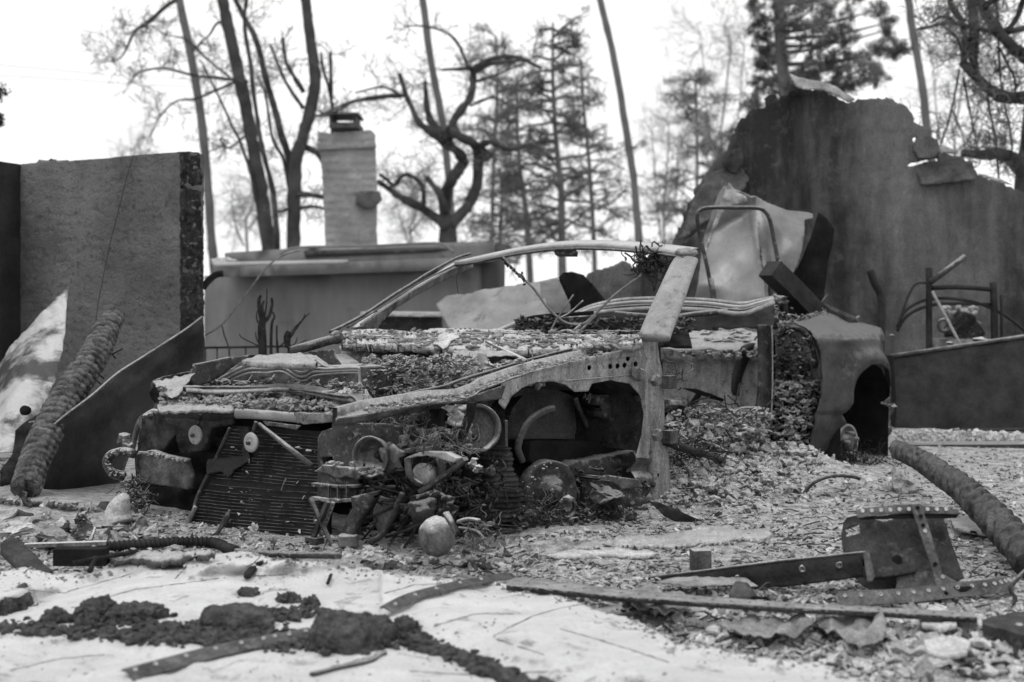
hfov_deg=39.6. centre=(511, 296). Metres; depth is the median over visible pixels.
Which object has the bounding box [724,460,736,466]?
debris shard
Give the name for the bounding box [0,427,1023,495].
litter
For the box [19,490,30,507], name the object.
debris shard
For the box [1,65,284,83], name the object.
power line
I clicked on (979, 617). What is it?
debris shard
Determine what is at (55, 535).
debris lump
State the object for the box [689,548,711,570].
wood block
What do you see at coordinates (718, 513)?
debris shard
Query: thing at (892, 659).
debris shard
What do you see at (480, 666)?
insulation crumbs
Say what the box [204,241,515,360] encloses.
outbuilding
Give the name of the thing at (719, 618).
wire litter
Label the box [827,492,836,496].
debris shard
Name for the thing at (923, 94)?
dead tree
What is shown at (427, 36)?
dead tree
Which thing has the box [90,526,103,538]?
debris shard
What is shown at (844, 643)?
debris shard
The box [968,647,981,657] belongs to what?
debris shard
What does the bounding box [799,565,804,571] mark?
beam bolt
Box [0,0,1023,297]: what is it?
sky
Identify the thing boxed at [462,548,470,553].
debris shard
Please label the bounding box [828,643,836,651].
debris shard
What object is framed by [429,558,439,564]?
debris shard
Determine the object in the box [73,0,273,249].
bare tree
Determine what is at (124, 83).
power line
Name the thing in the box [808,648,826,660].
debris shard
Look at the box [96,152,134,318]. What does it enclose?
hanging wire
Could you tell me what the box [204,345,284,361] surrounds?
railing
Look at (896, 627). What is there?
debris shard
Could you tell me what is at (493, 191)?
conifer
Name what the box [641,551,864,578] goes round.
beam edge
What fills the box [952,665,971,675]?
debris shard
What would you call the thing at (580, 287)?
arched plate
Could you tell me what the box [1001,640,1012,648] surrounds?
debris shard
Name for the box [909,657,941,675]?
debris shard
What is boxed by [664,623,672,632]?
debris shard
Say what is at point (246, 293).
bent cable
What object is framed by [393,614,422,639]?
insulation clod
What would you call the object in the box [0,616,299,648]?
insulation crumbs
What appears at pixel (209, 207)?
dead tree
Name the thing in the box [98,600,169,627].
insulation clod
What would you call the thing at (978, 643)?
debris shard
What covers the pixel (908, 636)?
debris shard
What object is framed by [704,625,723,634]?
debris shard
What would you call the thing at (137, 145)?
sapling
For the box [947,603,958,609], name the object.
debris shard
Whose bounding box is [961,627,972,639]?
debris shard
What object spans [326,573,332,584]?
charred stick
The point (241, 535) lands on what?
debris lump
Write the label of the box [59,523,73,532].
debris lump
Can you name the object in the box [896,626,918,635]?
debris shard
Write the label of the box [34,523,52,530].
debris shard
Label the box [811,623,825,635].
debris shard
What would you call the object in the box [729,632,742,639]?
debris shard
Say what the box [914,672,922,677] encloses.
debris shard
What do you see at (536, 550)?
debris shard
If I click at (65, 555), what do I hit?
black block
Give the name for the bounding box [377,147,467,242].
sapling
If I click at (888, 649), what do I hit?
debris shard
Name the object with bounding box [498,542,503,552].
debris shard
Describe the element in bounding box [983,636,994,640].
debris shard
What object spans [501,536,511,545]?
debris shard
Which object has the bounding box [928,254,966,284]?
leaning rod
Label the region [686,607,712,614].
debris shard
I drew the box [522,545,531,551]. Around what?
debris shard
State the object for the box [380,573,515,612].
perforated strip
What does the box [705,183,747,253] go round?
folded strip
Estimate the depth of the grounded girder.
7.81 m
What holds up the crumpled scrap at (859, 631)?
on the ground
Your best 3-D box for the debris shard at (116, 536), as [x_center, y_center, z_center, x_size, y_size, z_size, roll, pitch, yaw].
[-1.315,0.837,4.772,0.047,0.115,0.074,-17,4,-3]
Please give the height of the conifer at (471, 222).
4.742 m
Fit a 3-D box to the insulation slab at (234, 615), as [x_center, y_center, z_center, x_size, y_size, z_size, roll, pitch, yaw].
[-0.666,0.785,3.440,0.232,0.086,0.228,0,0,30]
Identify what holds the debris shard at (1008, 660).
on the ground
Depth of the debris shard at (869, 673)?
3.15 m
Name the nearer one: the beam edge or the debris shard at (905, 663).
the debris shard at (905, 663)
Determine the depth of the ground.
5.25 m
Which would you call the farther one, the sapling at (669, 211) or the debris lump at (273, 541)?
the sapling at (669, 211)
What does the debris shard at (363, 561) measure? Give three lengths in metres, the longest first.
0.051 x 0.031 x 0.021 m
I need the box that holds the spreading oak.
[896,0,1023,192]
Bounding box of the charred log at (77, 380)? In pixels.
[10,306,125,497]
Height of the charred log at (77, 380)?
0.739 m
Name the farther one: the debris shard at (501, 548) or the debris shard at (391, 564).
the debris shard at (501, 548)
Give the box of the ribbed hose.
[101,536,239,552]
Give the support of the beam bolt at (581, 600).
attached to the beam at (593, 600)
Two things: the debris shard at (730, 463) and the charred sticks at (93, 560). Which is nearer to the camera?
the charred sticks at (93, 560)
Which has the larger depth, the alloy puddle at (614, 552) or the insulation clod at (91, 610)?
the alloy puddle at (614, 552)
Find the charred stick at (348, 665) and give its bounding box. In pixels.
[309,650,387,676]
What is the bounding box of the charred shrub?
[239,290,309,354]
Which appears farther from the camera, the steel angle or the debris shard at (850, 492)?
the debris shard at (850, 492)
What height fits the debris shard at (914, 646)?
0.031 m
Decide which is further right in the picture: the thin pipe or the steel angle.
the thin pipe
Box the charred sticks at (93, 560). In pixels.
[72,548,148,572]
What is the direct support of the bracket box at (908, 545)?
on the ground
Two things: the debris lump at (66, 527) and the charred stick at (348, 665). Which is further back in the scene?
the debris lump at (66, 527)
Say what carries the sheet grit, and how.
on the foreground sheet at (551, 634)
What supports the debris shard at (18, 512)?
on the ground
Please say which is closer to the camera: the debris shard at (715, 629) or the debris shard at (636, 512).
the debris shard at (715, 629)
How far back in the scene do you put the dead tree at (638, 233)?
26.95 m
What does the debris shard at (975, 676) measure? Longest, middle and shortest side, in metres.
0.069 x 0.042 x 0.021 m
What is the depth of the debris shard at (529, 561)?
4.43 m
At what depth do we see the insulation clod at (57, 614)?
3.46 m
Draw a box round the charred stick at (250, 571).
[244,560,262,578]
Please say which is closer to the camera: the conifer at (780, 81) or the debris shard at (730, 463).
the debris shard at (730, 463)
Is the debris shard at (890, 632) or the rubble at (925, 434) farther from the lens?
the rubble at (925, 434)
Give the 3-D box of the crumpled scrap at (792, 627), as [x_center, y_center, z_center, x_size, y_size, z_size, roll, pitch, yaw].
[0.628,0.806,3.488,0.236,0.033,0.224,0,0,0]
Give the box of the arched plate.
[558,271,605,311]
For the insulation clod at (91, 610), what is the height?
0.077 m
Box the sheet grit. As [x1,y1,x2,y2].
[0,549,866,681]
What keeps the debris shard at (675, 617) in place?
on the debris shard at (671, 612)
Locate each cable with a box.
[205,250,300,335]
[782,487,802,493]
[803,474,860,492]
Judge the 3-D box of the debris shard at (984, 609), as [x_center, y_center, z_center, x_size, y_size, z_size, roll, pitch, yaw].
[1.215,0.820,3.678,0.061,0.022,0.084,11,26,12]
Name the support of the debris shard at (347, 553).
on the ground
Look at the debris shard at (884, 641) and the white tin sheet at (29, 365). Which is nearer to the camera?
the debris shard at (884, 641)
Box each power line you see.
[0,75,286,91]
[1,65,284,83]
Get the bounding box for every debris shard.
[4,509,33,519]
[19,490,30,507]
[22,497,45,505]
[24,517,43,523]
[32,537,42,542]
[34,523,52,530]
[36,547,55,549]
[53,516,66,528]
[72,534,86,539]
[75,523,98,535]
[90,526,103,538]
[93,533,107,541]
[96,501,109,509]
[104,526,112,533]
[110,530,122,541]
[130,513,148,530]
[144,522,156,532]
[342,549,359,556]
[344,547,358,552]
[360,559,375,563]
[382,560,398,569]
[397,561,406,567]
[404,557,411,563]
[421,553,434,560]
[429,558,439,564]
[458,560,471,567]
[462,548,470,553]
[467,560,477,569]
[468,562,475,571]
[473,557,486,563]
[476,562,492,569]
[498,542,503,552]
[498,567,507,571]
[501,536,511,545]
[502,552,511,556]
[503,557,512,563]
[511,563,524,568]
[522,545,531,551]
[523,558,532,567]
[523,558,536,565]
[533,547,538,552]
[632,509,641,515]
[640,608,651,612]
[652,608,661,616]
[660,611,674,621]
[663,490,673,498]
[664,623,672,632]
[667,612,685,622]
[672,482,681,487]
[672,622,686,637]
[675,631,690,636]
[685,483,701,490]
[685,607,715,613]
[686,467,697,472]
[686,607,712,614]
[703,498,721,506]
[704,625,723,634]
[713,511,722,516]
[716,630,729,642]
[719,489,727,496]
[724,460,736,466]
[726,609,744,619]
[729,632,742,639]
[749,469,759,474]
[776,470,786,476]
[776,595,786,601]
[783,485,790,493]
[791,647,813,654]
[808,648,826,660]
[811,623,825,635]
[826,662,849,669]
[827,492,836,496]
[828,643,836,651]
[833,486,850,490]
[836,640,856,649]
[837,490,853,495]
[841,648,861,656]
[841,651,851,662]
[848,646,871,655]
[860,671,871,676]
[865,640,885,647]
[876,641,896,646]
[877,641,905,651]
[882,644,897,656]
[882,653,912,662]
[883,666,898,670]
[884,627,912,641]
[887,623,906,630]
[889,643,925,656]
[893,664,918,678]
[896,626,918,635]
[900,638,916,647]
[900,659,910,666]
[902,619,920,626]
[903,602,917,608]
[905,631,932,638]
[907,640,923,648]
[909,639,923,649]
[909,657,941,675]
[914,655,948,677]
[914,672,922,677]
[915,631,944,641]
[925,669,934,674]
[925,674,933,681]
[932,652,958,667]
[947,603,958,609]
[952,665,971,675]
[953,606,979,614]
[955,622,973,632]
[957,668,987,680]
[959,660,973,668]
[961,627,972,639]
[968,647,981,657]
[969,622,981,628]
[969,625,980,631]
[969,663,1007,676]
[971,638,990,648]
[972,604,990,613]
[976,613,983,620]
[977,655,1003,664]
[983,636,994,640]
[983,648,1009,662]
[994,665,1023,673]
[997,664,1005,673]
[1000,654,1020,665]
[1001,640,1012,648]
[1005,668,1023,674]
[1008,673,1023,679]
[1013,639,1022,659]
[1015,668,1023,673]
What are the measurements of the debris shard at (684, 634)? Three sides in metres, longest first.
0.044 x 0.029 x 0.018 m
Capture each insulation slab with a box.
[0,582,40,615]
[195,602,289,632]
[300,609,406,656]
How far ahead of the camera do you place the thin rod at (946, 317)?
8.94 m
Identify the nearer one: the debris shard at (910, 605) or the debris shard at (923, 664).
the debris shard at (923, 664)
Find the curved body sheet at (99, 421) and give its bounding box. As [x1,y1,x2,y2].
[43,318,204,489]
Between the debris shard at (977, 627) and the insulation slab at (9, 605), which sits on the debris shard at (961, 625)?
the debris shard at (977, 627)
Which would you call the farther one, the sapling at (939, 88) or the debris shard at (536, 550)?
the sapling at (939, 88)
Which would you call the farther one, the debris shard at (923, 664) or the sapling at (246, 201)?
the sapling at (246, 201)
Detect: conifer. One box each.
[444,18,551,259]
[456,170,544,264]
[465,77,595,282]
[480,1,658,283]
[531,61,662,271]
[619,64,744,256]
[711,0,911,157]
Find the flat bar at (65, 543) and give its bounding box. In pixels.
[25,540,106,547]
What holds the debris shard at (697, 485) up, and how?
on the ground
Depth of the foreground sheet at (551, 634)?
3.25 m
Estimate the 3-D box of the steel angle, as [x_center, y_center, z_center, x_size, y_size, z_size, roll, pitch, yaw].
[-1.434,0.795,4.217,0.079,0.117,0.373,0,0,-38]
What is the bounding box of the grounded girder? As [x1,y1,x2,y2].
[902,439,1023,447]
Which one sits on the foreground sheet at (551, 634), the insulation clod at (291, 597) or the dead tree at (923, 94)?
the insulation clod at (291, 597)
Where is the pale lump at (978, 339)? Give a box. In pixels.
[972,337,988,341]
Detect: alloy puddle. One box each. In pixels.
[545,547,654,559]
[571,525,771,550]
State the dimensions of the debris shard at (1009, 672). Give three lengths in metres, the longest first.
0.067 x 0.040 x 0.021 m
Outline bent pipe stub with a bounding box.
[203,270,223,289]
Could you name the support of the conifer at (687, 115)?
on the ground
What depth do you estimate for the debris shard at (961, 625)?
3.47 m
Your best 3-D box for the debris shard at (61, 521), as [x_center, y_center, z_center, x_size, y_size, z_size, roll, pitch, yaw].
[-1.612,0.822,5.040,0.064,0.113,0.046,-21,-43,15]
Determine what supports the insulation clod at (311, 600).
on the foreground sheet at (551, 634)
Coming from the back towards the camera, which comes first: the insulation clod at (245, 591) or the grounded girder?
the grounded girder
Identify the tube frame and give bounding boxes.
[695,206,788,330]
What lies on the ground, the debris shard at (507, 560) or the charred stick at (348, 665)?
the debris shard at (507, 560)
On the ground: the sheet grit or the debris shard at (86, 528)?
the debris shard at (86, 528)
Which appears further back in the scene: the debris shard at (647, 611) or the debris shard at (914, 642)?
the debris shard at (647, 611)
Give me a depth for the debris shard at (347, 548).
4.59 m
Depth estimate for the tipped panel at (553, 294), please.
8.60 m
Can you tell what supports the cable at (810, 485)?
on the ground
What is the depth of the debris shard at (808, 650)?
3.36 m
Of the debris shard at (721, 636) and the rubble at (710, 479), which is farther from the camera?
the rubble at (710, 479)
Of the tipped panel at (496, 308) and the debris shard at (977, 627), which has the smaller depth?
the debris shard at (977, 627)
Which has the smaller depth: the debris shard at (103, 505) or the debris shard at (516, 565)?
the debris shard at (516, 565)
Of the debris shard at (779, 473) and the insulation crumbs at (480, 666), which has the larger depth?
the debris shard at (779, 473)
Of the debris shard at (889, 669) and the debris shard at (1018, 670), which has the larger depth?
the debris shard at (889, 669)
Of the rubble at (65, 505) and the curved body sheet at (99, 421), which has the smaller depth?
the rubble at (65, 505)
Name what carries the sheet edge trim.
attached to the curved body sheet at (99, 421)
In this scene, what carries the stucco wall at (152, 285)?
on the ground
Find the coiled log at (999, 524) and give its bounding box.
[889,440,1023,577]
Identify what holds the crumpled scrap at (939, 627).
on the ground
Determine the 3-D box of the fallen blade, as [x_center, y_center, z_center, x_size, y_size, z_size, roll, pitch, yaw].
[0.632,0.817,5.351,0.240,0.092,0.020,0,0,0]
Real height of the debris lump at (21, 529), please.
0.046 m
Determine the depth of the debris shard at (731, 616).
3.75 m
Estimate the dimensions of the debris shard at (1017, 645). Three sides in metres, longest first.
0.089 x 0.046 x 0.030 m
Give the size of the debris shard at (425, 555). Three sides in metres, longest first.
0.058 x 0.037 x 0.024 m
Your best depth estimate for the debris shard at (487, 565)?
4.41 m
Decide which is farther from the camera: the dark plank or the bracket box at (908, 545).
the dark plank
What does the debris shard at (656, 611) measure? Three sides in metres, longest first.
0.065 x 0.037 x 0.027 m
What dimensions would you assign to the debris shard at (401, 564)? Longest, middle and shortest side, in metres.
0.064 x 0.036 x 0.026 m
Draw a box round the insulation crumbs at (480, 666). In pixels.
[397,631,554,681]
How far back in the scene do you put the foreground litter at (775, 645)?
3.43 m
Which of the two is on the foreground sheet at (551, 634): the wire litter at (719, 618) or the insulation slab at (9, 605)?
the insulation slab at (9, 605)
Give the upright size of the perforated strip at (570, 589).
0.015 m
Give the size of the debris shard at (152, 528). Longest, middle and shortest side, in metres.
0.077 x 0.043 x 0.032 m
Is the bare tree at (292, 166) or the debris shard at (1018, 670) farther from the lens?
the bare tree at (292, 166)
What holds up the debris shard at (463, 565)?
on the ground
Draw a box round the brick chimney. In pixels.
[317,112,381,244]
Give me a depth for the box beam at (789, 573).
4.04 m
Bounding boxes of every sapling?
[80,94,173,158]
[203,148,303,275]
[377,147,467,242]
[629,85,704,243]
[636,0,766,186]
[880,0,1023,174]
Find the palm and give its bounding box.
[0,81,12,127]
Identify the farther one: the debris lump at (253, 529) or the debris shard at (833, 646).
the debris lump at (253, 529)
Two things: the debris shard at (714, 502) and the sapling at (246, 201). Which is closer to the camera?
the debris shard at (714, 502)
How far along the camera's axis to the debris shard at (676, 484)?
5.82 m
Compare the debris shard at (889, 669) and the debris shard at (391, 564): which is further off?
the debris shard at (391, 564)
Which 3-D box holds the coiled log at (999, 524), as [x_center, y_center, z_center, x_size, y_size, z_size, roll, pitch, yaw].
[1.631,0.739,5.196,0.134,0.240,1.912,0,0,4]
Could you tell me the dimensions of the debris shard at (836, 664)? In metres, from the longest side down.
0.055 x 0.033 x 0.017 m
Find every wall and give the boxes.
[0,161,20,361]
[20,151,204,440]
[586,229,704,299]
[638,73,1023,354]
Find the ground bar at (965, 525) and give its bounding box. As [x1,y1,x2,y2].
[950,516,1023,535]
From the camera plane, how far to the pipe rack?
9.09 m
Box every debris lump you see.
[0,523,34,537]
[33,503,54,518]
[34,528,75,541]
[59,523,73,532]
[74,510,92,526]
[237,529,246,540]
[247,522,258,533]
[269,537,276,550]
[358,545,383,560]
[884,466,920,494]
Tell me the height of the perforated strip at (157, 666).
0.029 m
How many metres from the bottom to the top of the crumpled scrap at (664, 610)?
0.028 m
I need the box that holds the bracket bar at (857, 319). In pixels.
[821,293,862,322]
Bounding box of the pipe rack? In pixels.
[896,268,1023,348]
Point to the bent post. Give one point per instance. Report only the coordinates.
(879, 292)
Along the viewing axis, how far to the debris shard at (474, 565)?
4.42 m
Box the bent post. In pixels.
[866,269,885,373]
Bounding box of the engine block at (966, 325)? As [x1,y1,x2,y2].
[932,305,985,347]
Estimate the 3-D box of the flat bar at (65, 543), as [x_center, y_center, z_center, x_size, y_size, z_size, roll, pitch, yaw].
[-1.462,0.812,4.659,0.259,0.014,0.030,0,0,-8]
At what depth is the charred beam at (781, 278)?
7.72 m
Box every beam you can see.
[558,595,614,602]
[648,554,862,588]
[758,261,834,318]
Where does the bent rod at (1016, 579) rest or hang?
on the ground
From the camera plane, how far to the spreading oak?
13.85 m
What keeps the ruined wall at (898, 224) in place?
on the ground
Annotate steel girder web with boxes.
[890,334,1023,431]
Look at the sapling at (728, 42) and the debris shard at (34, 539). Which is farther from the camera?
the sapling at (728, 42)
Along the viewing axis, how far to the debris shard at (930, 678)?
3.12 m
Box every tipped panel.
[436,281,549,329]
[540,278,569,312]
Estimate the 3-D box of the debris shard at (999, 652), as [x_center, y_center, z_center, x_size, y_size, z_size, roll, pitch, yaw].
[1.098,0.822,3.225,0.067,0.041,0.028,-9,35,-17]
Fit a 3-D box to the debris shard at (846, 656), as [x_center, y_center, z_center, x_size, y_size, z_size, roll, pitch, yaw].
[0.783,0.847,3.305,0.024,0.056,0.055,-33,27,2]
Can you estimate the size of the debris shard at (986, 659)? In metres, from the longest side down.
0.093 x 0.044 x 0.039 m
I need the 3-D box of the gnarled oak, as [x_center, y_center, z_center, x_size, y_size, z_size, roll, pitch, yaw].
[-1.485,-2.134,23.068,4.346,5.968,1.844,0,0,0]
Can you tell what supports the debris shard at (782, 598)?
on the ground
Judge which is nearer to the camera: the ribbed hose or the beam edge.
the beam edge
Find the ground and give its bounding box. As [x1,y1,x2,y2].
[0,298,1023,681]
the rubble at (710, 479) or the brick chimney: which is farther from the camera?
the brick chimney
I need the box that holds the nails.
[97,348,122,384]
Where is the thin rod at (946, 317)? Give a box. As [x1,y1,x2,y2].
[931,291,961,343]
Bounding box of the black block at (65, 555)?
[53,546,108,565]
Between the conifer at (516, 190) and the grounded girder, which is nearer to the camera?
the grounded girder
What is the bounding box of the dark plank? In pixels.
[0,416,36,486]
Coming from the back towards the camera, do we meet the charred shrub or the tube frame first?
the charred shrub
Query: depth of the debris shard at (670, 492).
5.70 m
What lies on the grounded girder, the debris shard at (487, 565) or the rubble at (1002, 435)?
the rubble at (1002, 435)
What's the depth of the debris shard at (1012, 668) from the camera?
3.14 m
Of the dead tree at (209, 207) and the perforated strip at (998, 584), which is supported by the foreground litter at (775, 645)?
the perforated strip at (998, 584)
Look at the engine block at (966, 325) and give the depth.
9.24 m
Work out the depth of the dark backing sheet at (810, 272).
8.55 m
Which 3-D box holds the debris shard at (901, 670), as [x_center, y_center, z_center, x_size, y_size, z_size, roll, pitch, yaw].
[0.882,0.843,3.175,0.030,0.026,0.062,-29,40,-31]
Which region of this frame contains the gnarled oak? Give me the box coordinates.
[290,0,552,242]
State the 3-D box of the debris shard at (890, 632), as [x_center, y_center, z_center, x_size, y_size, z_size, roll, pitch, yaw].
[0.947,0.834,3.422,0.120,0.049,0.068,32,-3,32]
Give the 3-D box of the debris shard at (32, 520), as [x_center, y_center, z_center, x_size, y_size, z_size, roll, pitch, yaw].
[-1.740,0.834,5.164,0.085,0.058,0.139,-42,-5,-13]
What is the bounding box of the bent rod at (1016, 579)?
[1008,569,1023,605]
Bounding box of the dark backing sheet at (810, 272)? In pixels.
[779,213,833,320]
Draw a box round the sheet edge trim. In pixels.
[54,316,202,423]
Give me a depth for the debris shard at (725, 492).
5.73 m
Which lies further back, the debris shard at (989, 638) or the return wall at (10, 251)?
the return wall at (10, 251)
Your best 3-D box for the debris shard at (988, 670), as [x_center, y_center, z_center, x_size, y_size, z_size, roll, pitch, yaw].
[1.054,0.831,3.151,0.086,0.030,0.041,0,0,23]
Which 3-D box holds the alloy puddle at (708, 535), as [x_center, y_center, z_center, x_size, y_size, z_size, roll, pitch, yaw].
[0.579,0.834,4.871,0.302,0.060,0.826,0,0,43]
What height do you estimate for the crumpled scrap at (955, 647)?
0.028 m
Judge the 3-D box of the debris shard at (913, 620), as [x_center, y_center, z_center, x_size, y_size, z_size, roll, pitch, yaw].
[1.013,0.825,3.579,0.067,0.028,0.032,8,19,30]
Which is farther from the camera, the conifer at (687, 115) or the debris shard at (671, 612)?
the conifer at (687, 115)
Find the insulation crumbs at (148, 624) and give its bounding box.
[131,612,309,655]
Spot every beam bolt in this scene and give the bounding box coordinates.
[577,597,586,603]
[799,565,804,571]
[836,562,841,568]
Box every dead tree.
[176,0,217,273]
[419,0,453,214]
[597,0,643,264]
[904,0,935,161]
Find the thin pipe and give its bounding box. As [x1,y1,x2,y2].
[234,548,341,558]
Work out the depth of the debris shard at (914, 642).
3.33 m
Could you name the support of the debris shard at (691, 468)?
on the ground
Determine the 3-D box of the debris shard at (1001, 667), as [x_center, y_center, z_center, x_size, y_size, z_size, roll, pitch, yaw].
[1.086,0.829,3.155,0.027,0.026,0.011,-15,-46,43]
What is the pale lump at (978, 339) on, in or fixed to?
on the steel girder web
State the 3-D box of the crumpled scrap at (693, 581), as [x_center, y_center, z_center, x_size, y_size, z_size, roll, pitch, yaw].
[0.549,0.813,4.058,0.279,0.012,0.148,0,0,0]
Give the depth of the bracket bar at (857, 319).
7.89 m
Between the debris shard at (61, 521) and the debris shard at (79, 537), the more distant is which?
the debris shard at (61, 521)
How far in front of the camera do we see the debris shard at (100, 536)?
4.88 m
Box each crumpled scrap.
[614,582,687,615]
[655,576,757,587]
[717,613,817,638]
[729,581,773,600]
[816,603,885,647]
[919,607,956,633]
[924,635,970,660]
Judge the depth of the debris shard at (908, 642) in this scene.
3.36 m
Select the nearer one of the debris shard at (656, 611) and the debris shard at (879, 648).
the debris shard at (879, 648)
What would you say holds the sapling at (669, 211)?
on the ground
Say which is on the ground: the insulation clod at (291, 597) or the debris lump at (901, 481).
the debris lump at (901, 481)
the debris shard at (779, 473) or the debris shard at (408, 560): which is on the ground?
the debris shard at (408, 560)
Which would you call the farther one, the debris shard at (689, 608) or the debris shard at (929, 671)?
the debris shard at (689, 608)
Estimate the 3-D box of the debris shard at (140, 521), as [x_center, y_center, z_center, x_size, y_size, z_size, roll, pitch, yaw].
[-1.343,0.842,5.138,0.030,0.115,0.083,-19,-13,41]
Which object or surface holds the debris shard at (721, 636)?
on the ground
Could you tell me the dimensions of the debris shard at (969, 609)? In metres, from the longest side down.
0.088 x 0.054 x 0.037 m
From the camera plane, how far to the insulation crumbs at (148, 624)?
3.32 m
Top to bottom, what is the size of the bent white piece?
0.064 m
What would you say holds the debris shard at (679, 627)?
on the ground
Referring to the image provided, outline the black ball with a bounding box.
[20,405,30,414]
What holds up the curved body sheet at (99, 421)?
on the ground
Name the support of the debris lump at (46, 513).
on the ground
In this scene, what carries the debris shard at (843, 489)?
on the ground
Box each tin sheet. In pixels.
[0,286,68,452]
[695,186,812,331]
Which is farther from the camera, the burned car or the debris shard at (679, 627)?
the burned car
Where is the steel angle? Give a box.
[0,536,52,573]
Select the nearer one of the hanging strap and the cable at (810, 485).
the cable at (810, 485)
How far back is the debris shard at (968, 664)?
3.16 m
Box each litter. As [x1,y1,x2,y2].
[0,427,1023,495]
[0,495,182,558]
[286,478,1023,678]
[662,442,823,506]
[685,597,1023,681]
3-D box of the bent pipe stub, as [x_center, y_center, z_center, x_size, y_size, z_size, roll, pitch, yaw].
[-1.775,-0.095,8.399,0.142,0.123,0.042,0,0,0]
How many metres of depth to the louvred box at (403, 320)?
10.50 m
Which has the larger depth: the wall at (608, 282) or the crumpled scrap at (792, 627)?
the wall at (608, 282)
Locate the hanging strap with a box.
[221,325,229,356]
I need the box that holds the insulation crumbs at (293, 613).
[264,604,332,621]
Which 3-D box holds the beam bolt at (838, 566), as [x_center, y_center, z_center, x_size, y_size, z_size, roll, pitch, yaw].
[0.914,0.752,3.973,0.019,0.022,0.005,0,0,0]
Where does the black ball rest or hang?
on the white tin sheet at (29, 365)
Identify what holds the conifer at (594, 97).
on the ground
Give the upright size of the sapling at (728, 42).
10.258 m
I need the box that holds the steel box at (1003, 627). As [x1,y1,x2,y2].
[982,612,1023,647]
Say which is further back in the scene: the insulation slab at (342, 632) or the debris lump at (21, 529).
the debris lump at (21, 529)
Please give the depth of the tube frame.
7.94 m
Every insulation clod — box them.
[38,606,72,623]
[69,594,116,625]
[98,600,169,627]
[237,586,260,596]
[274,591,301,603]
[301,594,320,605]
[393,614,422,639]
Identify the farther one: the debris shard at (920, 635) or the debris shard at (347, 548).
the debris shard at (347, 548)
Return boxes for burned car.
[102,239,901,559]
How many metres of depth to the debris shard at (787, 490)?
5.83 m
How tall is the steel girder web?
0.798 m
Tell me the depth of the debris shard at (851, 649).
3.35 m
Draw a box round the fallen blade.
[649,501,703,521]
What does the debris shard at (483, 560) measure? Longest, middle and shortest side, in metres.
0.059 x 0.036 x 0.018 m
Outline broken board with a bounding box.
[108,549,216,567]
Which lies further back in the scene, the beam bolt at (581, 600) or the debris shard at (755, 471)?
the debris shard at (755, 471)
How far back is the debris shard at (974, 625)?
3.47 m
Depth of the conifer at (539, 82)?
32.93 m
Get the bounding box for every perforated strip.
[121,628,309,680]
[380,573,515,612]
[506,577,976,622]
[836,576,1015,605]
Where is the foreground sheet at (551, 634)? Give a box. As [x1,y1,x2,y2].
[0,550,863,681]
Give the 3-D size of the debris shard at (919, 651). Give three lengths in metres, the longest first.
0.109 x 0.052 x 0.045 m
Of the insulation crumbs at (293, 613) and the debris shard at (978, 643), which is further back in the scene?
the insulation crumbs at (293, 613)
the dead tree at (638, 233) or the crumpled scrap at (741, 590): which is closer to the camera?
the crumpled scrap at (741, 590)
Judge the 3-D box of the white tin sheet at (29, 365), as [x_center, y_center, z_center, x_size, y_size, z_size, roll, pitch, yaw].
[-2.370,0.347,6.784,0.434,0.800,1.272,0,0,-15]
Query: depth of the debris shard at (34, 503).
5.30 m
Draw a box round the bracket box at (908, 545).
[841,504,971,604]
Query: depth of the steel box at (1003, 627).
3.37 m
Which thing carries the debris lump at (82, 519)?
on the ground
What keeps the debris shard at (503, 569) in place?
on the ground
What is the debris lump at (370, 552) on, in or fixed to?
on the ground
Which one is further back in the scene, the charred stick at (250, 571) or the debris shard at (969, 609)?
the charred stick at (250, 571)
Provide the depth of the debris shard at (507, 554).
4.59 m
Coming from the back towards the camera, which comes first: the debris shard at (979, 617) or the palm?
the palm
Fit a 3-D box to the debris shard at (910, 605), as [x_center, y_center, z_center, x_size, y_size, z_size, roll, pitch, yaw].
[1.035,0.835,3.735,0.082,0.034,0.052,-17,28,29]
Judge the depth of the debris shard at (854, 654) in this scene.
3.32 m
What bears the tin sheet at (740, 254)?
on the ground
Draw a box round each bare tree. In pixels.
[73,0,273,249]
[231,0,393,249]
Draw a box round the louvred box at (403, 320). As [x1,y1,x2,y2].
[360,311,444,331]
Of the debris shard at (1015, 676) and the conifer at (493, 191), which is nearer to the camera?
the debris shard at (1015, 676)
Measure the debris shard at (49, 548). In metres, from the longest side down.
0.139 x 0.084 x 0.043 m
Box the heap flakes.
[660,440,822,511]
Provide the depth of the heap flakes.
6.03 m
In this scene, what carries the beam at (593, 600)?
on the ground
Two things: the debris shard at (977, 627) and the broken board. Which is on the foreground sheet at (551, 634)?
the broken board
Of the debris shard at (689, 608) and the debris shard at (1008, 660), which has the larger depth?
the debris shard at (689, 608)

